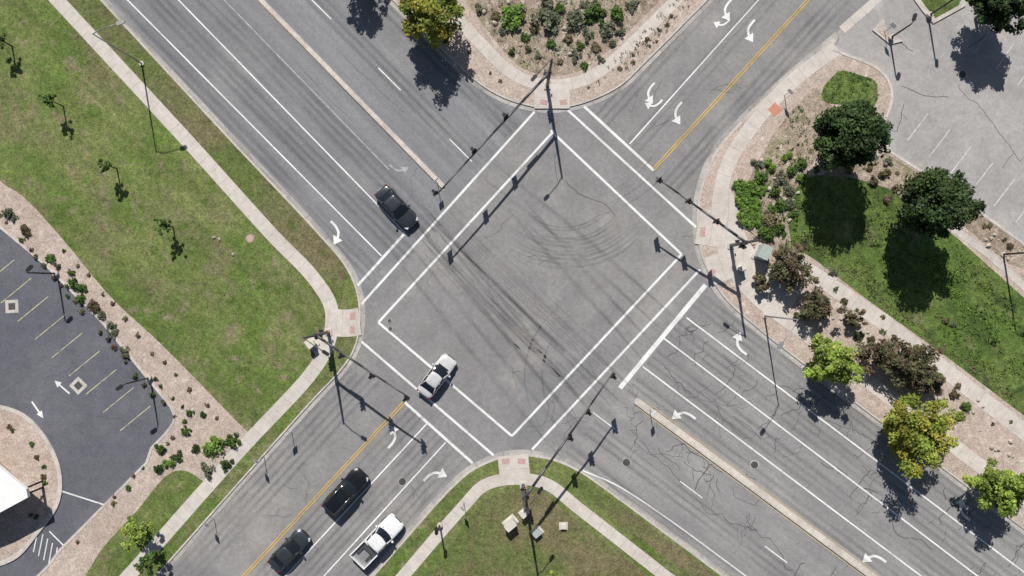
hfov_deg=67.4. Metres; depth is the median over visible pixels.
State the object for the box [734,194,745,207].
hedge shrub
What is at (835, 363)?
young ash tree
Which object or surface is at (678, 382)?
pavement cracks
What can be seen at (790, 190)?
shrub
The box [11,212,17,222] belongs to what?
shrub
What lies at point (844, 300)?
shrub
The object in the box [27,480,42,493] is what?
posts
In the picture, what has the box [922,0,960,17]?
island planting
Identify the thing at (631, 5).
shrub
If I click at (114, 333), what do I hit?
shrub
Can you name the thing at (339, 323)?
sidewalk
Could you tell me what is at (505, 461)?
tactile paving
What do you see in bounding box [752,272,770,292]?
plum shrub
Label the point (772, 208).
shrub
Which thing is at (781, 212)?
bed weeds
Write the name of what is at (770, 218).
shrub
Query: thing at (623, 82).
verge kerb
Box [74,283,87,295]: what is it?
shrub
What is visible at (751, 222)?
hedge shrub
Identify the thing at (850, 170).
shrub
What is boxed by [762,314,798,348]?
street lamp
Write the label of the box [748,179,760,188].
hedge shrub
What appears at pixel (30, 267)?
street lamp
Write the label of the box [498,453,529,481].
sidewalk
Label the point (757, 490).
median infill
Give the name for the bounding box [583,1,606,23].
shrub
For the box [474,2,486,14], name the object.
shrub
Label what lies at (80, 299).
shrub
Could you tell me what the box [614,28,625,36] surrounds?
shrub
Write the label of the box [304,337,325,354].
sidewalk pad
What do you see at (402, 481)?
manhole cover
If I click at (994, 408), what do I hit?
sidewalk
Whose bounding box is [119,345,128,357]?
shrub
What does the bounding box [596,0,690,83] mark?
dry weeds
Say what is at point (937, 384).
plum shrub
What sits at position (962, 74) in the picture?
manhole cover
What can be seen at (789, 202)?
shrub
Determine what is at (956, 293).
channel weeds
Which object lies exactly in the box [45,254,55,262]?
shrub
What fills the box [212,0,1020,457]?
landscape rocks
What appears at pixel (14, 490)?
roof
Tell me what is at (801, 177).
shrub
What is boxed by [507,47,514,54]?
shrub
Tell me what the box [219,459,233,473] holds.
shrub
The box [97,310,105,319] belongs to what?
shrub
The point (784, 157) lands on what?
shrub
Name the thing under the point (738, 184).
hedge shrub
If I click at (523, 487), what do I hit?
traffic signal
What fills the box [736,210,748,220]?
hedge shrub
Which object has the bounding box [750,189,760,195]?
hedge shrub
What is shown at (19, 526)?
traffic island
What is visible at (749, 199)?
hedge shrub
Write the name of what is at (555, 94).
sidewalk
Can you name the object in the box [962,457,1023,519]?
young ash tree
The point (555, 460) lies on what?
lawn kerb
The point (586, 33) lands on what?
shrub
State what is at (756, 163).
shrub
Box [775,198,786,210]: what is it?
shrub
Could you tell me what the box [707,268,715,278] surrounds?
tactile paving
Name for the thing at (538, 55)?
shrub
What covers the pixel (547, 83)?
traffic signal
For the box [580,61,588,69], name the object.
shrub
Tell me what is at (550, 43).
shrub
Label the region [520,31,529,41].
shrub
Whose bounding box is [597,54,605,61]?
shrub
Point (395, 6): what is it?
gutter
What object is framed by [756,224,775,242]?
shrub
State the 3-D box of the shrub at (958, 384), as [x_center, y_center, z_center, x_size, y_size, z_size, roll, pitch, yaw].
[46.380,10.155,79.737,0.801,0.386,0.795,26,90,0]
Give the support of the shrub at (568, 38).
on the planting bed at (628, 24)
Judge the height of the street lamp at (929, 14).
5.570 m
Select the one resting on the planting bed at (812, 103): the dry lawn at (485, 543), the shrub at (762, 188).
the shrub at (762, 188)
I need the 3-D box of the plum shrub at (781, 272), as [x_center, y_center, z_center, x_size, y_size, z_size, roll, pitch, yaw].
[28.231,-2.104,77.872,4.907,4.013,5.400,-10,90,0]
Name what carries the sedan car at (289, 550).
on the road
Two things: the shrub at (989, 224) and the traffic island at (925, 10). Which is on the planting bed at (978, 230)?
the shrub at (989, 224)
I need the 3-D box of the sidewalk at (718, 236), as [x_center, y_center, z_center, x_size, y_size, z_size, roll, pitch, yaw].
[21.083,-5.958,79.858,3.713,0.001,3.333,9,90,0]
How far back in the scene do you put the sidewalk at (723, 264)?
79.85 m
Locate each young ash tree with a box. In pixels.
[802,333,864,385]
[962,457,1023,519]
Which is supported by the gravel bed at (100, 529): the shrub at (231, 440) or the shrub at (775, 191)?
the shrub at (231, 440)
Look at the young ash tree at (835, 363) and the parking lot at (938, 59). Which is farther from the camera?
the parking lot at (938, 59)
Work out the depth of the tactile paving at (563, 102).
79.85 m
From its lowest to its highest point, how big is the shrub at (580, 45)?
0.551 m
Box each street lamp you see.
[26,265,58,275]
[92,20,143,65]
[115,375,151,390]
[435,522,441,534]
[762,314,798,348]
[888,13,916,39]
[926,0,952,17]
[1001,252,1023,256]
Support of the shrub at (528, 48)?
on the planting bed at (628, 24)
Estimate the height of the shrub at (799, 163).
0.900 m
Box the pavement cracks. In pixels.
[54,0,1023,575]
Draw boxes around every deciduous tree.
[811,99,893,172]
[895,166,986,239]
[965,0,1023,35]
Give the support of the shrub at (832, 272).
on the verge at (968, 434)
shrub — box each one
[1,207,12,217]
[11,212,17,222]
[20,224,30,234]
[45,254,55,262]
[64,278,80,288]
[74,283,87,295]
[75,295,85,304]
[86,299,100,312]
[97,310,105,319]
[106,320,116,330]
[107,329,118,338]
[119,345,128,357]
[153,444,165,454]
[153,464,162,474]
[162,459,175,467]
[169,449,181,461]
[180,424,191,435]
[186,410,193,415]
[191,444,199,453]
[200,411,206,417]
[200,434,226,458]
[200,461,214,479]
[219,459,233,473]
[224,432,241,447]
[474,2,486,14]
[491,11,500,19]
[498,26,505,34]
[500,3,525,30]
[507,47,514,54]
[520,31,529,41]
[525,45,531,53]
[528,0,560,33]
[530,25,538,35]
[534,50,541,59]
[546,38,556,48]
[554,1,565,12]
[557,58,562,64]
[563,33,572,44]
[566,8,585,31]
[571,47,582,62]
[576,41,584,49]
[578,0,597,9]
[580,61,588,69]
[582,27,594,42]
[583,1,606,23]
[590,41,601,52]
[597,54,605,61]
[599,20,616,40]
[609,39,615,46]
[610,5,623,22]
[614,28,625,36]
[625,0,639,11]
[731,178,743,189]
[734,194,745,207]
[735,187,744,196]
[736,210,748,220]
[738,202,745,212]
[739,218,748,227]
[741,188,750,198]
[742,180,750,192]
[742,194,753,205]
[743,203,754,213]
[745,211,755,219]
[745,216,756,229]
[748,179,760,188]
[750,159,764,169]
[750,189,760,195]
[751,194,760,204]
[752,202,761,211]
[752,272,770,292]
[753,209,762,220]
[754,169,768,184]
[755,218,764,227]
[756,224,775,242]
[757,185,767,195]
[761,209,778,228]
[765,158,775,171]
[768,186,781,196]
[768,202,779,214]
[768,238,815,293]
[773,170,788,186]
[774,220,786,235]
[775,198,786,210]
[781,150,792,160]
[783,183,794,194]
[785,197,794,210]
[786,165,797,176]
[787,210,798,220]
[793,286,847,321]
[794,157,807,168]
[795,173,806,183]
[813,165,820,173]
[828,268,837,274]
[839,297,848,304]
[844,308,868,328]
[845,166,853,174]
[854,331,865,340]
[855,328,909,380]
[862,163,872,171]
[867,175,878,186]
[867,336,874,342]
[874,343,944,393]
[878,168,891,178]
[883,156,892,165]
[883,195,893,204]
[890,334,897,341]
[891,183,902,191]
[908,365,945,403]
[941,315,949,323]
[949,321,957,326]
[949,388,960,398]
[955,382,961,388]
[960,401,971,411]
[987,221,993,227]
[989,336,998,345]
[1006,242,1013,249]
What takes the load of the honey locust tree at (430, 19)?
on the verge at (475, 63)
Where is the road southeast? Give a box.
[533,271,1023,575]
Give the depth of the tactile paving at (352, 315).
79.85 m
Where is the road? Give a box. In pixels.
[164,0,868,575]
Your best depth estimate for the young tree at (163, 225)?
77.47 m
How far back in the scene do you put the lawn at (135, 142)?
79.88 m
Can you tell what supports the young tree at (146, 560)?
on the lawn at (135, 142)
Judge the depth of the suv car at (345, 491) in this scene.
78.58 m
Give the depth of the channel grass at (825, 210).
79.87 m
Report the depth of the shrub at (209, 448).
79.36 m
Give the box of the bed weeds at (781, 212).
[752,106,816,249]
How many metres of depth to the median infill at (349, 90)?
79.85 m
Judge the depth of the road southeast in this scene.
79.99 m
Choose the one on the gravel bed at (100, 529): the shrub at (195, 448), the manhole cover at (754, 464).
the shrub at (195, 448)
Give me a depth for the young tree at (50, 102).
77.12 m
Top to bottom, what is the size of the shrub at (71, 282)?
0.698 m
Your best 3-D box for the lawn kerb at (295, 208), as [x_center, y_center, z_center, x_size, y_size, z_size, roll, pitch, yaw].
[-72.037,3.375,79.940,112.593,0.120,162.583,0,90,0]
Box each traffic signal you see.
[303,329,409,401]
[432,58,552,195]
[520,372,616,512]
[655,177,761,248]
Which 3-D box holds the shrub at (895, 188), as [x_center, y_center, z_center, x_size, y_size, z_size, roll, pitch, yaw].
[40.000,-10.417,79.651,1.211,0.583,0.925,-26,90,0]
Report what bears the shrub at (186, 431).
on the gravel bed at (100, 529)
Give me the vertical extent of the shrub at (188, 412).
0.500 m
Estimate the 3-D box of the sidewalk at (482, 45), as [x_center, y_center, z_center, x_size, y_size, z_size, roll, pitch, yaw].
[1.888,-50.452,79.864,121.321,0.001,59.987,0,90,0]
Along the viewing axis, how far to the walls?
79.74 m
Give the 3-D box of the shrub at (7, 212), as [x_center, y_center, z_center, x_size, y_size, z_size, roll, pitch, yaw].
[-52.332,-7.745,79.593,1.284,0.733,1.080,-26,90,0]
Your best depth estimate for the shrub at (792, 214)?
79.65 m
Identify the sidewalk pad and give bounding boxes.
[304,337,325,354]
[720,183,799,313]
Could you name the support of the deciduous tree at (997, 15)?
on the parking lot at (938, 59)
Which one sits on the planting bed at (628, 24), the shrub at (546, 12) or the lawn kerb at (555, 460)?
the shrub at (546, 12)
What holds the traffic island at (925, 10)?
on the parking lot at (938, 59)
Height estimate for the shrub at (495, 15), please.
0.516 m
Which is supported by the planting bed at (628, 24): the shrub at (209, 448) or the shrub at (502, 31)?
the shrub at (502, 31)
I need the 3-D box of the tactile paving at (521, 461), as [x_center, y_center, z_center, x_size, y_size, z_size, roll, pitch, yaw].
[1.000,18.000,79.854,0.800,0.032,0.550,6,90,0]
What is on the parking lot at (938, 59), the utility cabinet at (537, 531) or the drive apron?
the drive apron
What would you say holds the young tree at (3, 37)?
on the lawn at (135, 142)
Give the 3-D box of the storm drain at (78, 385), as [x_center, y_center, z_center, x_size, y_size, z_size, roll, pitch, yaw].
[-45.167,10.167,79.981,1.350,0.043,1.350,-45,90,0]
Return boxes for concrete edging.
[951,227,1023,290]
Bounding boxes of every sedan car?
[267,529,310,572]
[374,184,417,229]
[417,353,455,398]
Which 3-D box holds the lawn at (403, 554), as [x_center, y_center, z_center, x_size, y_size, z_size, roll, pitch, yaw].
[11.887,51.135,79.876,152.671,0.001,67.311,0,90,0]
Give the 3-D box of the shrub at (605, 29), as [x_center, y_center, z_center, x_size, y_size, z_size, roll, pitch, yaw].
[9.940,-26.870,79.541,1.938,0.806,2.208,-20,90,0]
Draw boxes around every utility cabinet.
[306,338,319,350]
[502,513,518,531]
[518,508,529,518]
[529,525,543,538]
[559,522,567,529]
[735,262,746,273]
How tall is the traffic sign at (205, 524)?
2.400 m
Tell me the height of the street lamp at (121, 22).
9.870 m
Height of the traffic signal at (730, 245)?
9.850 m
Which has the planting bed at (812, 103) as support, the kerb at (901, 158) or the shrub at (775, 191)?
the shrub at (775, 191)
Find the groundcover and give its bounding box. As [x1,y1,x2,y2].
[821,70,876,106]
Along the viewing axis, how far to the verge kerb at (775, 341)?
79.88 m
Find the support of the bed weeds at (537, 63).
on the planting bed at (628, 24)
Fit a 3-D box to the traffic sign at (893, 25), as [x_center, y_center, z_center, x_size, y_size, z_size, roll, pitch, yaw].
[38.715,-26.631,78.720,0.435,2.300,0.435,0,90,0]
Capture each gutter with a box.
[103,0,364,575]
[366,450,730,575]
[386,0,713,112]
[692,32,1023,534]
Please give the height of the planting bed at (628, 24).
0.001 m
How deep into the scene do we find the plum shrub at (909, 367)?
77.42 m
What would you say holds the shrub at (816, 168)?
on the verge at (968, 434)
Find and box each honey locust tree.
[399,0,464,49]
[880,392,965,478]
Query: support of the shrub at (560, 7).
on the planting bed at (628, 24)
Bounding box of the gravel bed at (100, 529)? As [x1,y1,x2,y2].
[0,181,247,575]
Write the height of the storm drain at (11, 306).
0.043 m
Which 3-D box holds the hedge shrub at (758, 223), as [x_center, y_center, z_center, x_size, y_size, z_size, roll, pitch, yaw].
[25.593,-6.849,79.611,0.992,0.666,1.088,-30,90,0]
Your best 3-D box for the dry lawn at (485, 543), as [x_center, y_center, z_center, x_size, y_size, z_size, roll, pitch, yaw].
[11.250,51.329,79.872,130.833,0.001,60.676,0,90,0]
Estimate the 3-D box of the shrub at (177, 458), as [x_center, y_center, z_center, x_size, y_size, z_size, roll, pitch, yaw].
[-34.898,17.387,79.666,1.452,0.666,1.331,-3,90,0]
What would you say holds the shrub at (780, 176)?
on the planting bed at (812, 103)
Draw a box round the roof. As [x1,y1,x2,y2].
[0,465,29,511]
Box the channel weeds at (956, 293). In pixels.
[918,251,1023,361]
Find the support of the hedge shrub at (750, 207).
on the planting bed at (812, 103)
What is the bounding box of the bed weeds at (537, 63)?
[488,0,645,69]
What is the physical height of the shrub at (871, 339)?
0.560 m
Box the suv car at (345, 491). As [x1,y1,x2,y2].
[321,467,368,516]
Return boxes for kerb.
[0,226,175,575]
[0,405,62,565]
[100,0,360,575]
[372,454,723,575]
[393,0,706,108]
[697,35,1023,528]
[832,48,1023,244]
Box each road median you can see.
[258,0,443,187]
[634,398,877,575]
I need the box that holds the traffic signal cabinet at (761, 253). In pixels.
[751,242,772,262]
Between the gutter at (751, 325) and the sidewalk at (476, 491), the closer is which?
the sidewalk at (476, 491)
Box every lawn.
[0,0,358,575]
[375,456,719,575]
[432,490,646,575]
[565,472,714,575]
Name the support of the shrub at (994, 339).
on the verge at (968, 434)
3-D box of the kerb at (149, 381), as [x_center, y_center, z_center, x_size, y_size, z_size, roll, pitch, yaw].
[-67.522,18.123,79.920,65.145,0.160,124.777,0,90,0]
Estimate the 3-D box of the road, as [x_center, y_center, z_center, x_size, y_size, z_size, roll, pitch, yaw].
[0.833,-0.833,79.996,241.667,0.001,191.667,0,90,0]
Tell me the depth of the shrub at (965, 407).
79.57 m
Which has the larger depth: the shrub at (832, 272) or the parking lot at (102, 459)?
the parking lot at (102, 459)
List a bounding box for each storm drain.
[5,300,18,312]
[69,377,86,394]
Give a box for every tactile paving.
[350,312,354,319]
[350,326,354,333]
[501,458,509,463]
[518,458,525,463]
[540,99,547,104]
[559,99,566,104]
[700,227,704,236]
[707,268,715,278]
[768,103,781,115]
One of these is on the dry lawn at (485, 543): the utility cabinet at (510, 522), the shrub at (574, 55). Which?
the utility cabinet at (510, 522)
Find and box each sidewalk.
[48,0,337,575]
[327,308,360,336]
[396,474,674,575]
[438,0,683,89]
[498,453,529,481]
[534,83,569,107]
[695,212,734,248]
[703,247,744,284]
[712,42,1023,507]
[781,256,1023,440]
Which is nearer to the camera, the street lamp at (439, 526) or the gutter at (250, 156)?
the street lamp at (439, 526)
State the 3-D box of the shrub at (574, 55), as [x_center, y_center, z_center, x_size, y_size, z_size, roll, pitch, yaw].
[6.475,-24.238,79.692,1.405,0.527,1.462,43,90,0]
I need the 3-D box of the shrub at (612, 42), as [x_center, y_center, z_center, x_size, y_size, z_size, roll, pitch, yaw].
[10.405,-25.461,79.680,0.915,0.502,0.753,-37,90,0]
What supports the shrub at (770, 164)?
on the planting bed at (812, 103)
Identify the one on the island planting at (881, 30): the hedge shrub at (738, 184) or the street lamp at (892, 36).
the street lamp at (892, 36)
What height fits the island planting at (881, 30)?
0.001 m
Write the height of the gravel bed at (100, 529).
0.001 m
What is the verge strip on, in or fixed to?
on the lawn at (135, 142)
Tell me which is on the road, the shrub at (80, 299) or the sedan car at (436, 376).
the sedan car at (436, 376)
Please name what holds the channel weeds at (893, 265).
on the verge at (968, 434)
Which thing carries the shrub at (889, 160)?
on the planting bed at (978, 230)
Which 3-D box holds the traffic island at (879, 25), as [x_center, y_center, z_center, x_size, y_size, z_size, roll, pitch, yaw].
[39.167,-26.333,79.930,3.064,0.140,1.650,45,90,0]
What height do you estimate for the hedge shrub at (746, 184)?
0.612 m
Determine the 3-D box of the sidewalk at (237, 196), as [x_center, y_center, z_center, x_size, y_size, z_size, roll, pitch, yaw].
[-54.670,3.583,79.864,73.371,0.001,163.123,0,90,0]
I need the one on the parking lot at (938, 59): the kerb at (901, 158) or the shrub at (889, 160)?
the kerb at (901, 158)
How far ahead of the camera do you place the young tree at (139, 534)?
76.78 m
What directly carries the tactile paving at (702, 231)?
on the sidewalk at (718, 236)
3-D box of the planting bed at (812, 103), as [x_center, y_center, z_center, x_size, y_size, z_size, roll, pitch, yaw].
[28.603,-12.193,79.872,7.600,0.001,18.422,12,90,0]
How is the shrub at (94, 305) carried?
on the gravel bed at (100, 529)
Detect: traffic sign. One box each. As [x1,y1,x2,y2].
[202,519,213,527]
[884,22,896,31]
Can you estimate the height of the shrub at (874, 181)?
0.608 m
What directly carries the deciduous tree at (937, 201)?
on the channel grass at (825, 210)
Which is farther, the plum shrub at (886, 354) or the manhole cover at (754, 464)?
the manhole cover at (754, 464)
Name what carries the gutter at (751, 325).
on the road
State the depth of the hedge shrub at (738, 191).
79.53 m
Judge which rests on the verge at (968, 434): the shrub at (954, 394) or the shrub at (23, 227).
the shrub at (954, 394)
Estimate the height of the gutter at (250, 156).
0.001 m
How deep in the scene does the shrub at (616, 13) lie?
79.34 m
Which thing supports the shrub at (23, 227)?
on the gravel bed at (100, 529)
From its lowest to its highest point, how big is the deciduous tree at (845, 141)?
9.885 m
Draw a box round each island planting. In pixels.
[877,23,897,40]
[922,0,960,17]
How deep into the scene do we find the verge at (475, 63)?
79.88 m
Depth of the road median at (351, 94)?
79.86 m
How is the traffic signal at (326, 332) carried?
on the sidewalk at (339, 323)
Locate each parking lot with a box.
[0,229,172,575]
[835,0,1023,241]
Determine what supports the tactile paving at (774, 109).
on the sidewalk at (757, 119)
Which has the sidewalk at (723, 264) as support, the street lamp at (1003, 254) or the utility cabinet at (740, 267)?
the utility cabinet at (740, 267)
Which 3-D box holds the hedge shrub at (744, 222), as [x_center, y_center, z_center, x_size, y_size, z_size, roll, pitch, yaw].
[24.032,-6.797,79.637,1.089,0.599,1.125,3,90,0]
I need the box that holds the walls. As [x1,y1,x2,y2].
[0,462,18,479]
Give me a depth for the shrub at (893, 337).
79.68 m
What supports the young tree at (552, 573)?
on the dry lawn at (485, 543)
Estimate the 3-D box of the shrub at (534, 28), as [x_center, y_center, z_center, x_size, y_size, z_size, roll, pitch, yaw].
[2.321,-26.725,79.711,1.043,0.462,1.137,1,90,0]
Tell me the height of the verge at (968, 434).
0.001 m
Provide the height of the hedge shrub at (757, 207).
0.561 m
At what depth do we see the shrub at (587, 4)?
79.57 m
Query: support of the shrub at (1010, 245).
on the planting bed at (978, 230)
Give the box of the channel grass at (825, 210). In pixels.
[789,175,1023,414]
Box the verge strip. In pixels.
[69,0,345,307]
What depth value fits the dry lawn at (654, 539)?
79.87 m
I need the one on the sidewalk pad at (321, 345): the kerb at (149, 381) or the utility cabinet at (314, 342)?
the utility cabinet at (314, 342)
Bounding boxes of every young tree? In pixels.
[0,32,12,48]
[38,93,63,107]
[97,159,117,172]
[120,516,153,551]
[133,550,160,575]
[153,217,173,235]
[546,570,562,575]
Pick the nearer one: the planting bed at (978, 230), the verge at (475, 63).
the planting bed at (978, 230)
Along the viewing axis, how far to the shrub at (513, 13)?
79.27 m
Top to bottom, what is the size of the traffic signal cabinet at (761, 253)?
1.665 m
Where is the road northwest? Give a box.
[109,0,532,298]
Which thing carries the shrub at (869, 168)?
on the planting bed at (978, 230)
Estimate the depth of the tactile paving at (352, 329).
79.85 m
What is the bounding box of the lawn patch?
[85,470,202,575]
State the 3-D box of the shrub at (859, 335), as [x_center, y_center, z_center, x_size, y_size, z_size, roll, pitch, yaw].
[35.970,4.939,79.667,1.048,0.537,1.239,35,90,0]
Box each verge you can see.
[395,0,704,104]
[699,37,1023,526]
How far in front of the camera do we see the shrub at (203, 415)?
79.69 m
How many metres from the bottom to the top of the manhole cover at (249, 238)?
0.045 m
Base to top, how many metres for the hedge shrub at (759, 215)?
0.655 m
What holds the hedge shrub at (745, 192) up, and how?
on the planting bed at (812, 103)
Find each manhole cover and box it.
[245,234,254,242]
[398,477,406,485]
[622,458,630,466]
[750,460,758,469]
[958,70,966,78]
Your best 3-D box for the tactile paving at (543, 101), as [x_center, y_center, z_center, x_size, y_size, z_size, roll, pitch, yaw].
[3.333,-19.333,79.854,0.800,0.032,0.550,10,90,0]
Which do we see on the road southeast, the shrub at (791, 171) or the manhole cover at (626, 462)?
the manhole cover at (626, 462)
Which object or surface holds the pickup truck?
on the road
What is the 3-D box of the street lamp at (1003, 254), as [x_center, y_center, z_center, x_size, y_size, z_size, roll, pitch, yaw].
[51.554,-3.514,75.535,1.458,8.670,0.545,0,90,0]
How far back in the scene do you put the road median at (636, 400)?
79.86 m
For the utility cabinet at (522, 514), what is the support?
on the dry lawn at (485, 543)
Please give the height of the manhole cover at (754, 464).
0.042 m
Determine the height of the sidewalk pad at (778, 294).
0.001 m
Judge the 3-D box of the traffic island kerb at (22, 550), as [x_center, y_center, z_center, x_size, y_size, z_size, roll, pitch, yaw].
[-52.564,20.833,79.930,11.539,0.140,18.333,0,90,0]
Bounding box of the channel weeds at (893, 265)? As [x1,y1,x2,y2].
[796,188,1021,372]
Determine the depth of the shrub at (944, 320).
79.63 m
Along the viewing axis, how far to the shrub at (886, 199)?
79.63 m
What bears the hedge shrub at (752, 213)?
on the planting bed at (812, 103)
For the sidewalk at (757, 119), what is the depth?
79.86 m
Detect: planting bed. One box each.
[466,0,659,75]
[747,86,831,258]
[824,154,1023,268]
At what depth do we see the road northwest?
79.99 m
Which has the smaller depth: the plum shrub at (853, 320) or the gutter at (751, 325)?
the plum shrub at (853, 320)
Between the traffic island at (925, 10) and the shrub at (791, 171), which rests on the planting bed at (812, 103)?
the shrub at (791, 171)
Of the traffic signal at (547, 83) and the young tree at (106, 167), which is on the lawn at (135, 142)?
the young tree at (106, 167)
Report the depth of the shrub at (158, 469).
79.55 m
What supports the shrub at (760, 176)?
on the planting bed at (812, 103)
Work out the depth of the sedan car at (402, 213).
78.94 m
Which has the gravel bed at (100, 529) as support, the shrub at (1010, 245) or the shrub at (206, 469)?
the shrub at (206, 469)
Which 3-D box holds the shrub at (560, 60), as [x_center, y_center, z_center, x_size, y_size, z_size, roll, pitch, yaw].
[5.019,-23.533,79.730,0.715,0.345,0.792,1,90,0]
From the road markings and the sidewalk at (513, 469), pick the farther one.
the road markings
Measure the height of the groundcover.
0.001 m
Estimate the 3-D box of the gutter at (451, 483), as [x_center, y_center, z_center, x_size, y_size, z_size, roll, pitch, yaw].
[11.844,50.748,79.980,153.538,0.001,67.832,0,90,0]
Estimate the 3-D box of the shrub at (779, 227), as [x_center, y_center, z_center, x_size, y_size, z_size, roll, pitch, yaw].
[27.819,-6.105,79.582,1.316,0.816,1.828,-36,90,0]
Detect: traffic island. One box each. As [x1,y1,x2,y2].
[0,409,57,559]
[872,19,902,44]
[914,0,967,23]
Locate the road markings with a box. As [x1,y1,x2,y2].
[0,0,1023,575]
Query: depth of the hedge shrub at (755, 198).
79.59 m
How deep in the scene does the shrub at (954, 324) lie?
79.70 m
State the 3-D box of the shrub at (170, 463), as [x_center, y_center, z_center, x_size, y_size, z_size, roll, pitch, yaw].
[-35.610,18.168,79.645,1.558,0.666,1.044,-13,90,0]
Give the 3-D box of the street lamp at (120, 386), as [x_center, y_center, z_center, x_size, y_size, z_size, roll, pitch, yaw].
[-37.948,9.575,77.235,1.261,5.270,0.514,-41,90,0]
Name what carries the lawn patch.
on the gravel bed at (100, 529)
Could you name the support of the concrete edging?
on the verge at (968, 434)
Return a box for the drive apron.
[839,0,881,32]
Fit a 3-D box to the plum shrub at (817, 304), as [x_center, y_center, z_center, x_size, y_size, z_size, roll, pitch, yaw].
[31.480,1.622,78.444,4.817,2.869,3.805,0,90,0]
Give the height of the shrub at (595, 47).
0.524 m
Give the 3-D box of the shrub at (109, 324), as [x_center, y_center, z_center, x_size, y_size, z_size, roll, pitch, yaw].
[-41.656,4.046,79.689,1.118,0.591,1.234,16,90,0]
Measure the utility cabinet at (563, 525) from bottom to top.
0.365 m
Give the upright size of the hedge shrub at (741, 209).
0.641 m
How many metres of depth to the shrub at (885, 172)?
79.54 m
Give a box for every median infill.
[260,0,442,185]
[637,400,875,575]
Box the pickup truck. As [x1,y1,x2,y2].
[349,513,403,569]
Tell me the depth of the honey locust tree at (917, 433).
74.82 m
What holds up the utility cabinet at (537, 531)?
on the dry lawn at (485, 543)
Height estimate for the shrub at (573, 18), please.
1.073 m

